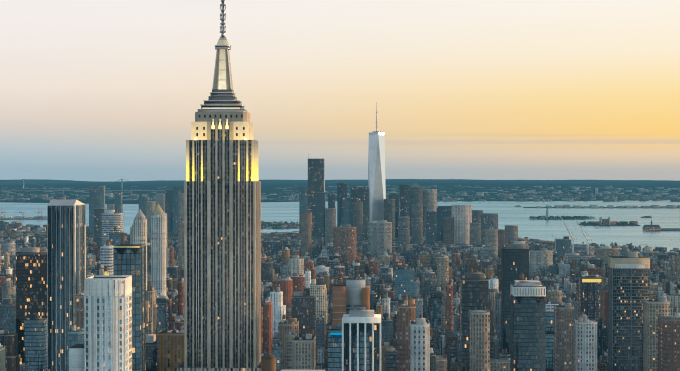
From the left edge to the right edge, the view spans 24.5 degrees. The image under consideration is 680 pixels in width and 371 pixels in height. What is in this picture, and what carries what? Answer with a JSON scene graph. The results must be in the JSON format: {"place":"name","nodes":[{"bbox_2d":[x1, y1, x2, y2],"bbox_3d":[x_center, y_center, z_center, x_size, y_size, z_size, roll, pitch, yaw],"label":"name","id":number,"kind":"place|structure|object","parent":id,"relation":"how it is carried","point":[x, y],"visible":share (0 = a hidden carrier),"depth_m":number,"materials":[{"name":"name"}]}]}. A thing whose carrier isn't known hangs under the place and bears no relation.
{"place":"outdoors","nodes":[
{"label":"outdoors","id":0,"kind":"place"},
{"bbox_2d":[0,231,679,370],"bbox_3d":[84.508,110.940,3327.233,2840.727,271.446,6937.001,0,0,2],"label":"city buildings","id":1,"kind":"structure","parent":0,"point":[295,284],"depth_m":2681.60,"materials":[{"name":"stone"}]},
{"bbox_2d":[0,181,679,251],"bbox_3d":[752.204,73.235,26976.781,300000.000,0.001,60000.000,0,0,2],"label":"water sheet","id":2,"kind":"object","parent":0,"point":[508,212],"depth_m":10006.83,"materials":[{"name":"blue liquid"}]},
{"bbox_2d":[0,221,88,241],"bbox_3d":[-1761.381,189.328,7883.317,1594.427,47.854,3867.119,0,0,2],"label":"waterfront buildings","id":3,"kind":"structure","parent":2,"relation":"on","point":[15,229],"depth_m":6893.15,"materials":[{"name":"stone"}]},
{"bbox_2d":[0,179,679,203],"bbox_3d":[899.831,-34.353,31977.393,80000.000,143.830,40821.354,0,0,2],"label":"shore hills","id":4,"kind":"structure","parent":0,"point":[267,186],"depth_m":21853.66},
{"bbox_2d":[0,179,679,244],"bbox_3d":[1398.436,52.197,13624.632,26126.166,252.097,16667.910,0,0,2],"label":"harbour and islands","id":5,"kind":"object","parent":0,"point":[604,195],"visible":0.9,"depth_m":16738.59,"materials":[{"name":"liquid"}]},
{"bbox_2d":[0,0,679,180],"label":"sky","id":6,"kind":"structure","parent":0,"point":[91,90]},
{"bbox_2d":[317,260,439,355],"bbox_3d":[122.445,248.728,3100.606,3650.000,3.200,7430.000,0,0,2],"label":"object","id":7,"kind":"structure","parent":0,"point":[408,264],"depth_m":3035.55,"materials":[{"name":"concrete"}]},
{"bbox_2d":[177,0,260,370],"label":"skyscraper","id":8,"kind":"structure","parent":7,"relation":"on","point":[222,257],"depth_m":1239.47,"materials":[{"name":"stone"}]},
{"bbox_2d":[16,159,679,370],"bbox_3d":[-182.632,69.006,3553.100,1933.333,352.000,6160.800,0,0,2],"label":"skyscrapers","id":9,"kind":"structure","parent":7,"relation":"on","point":[96,322],"depth_m":1678.12,"materials":[{"name":"stone"}]},
{"bbox_2d":[368,105,385,221],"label":"skyscraper","id":10,"kind":"structure","parent":7,"relation":"on","point":[376,174],"depth_m":5873.60,"materials":[{"name":"metal"}]},
{"bbox_2d":[532,218,592,219],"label":"island","id":11,"kind":"structure","parent":0,"point":[559,218],"depth_m":9345.31,"materials":[{"name":"concrete"}]},
{"bbox_2d":[577,224,639,225],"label":"island","id":12,"kind":"structure","parent":0,"point":[609,225],"depth_m":8212.40,"materials":[{"name":"concrete"}]},
{"bbox_3d":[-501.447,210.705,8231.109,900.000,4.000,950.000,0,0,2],"label":"governors island ground","id":13,"kind":"structure","parent":0,"visible":0},
{"bbox_2d":[261,221,298,228],"bbox_3d":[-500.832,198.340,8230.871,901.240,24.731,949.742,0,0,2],"label":"waterfront buildings","id":14,"kind":"structure","parent":13,"relation":"on","point":[274,224],"depth_m":7990.67,"materials":[{"name":"stone"}]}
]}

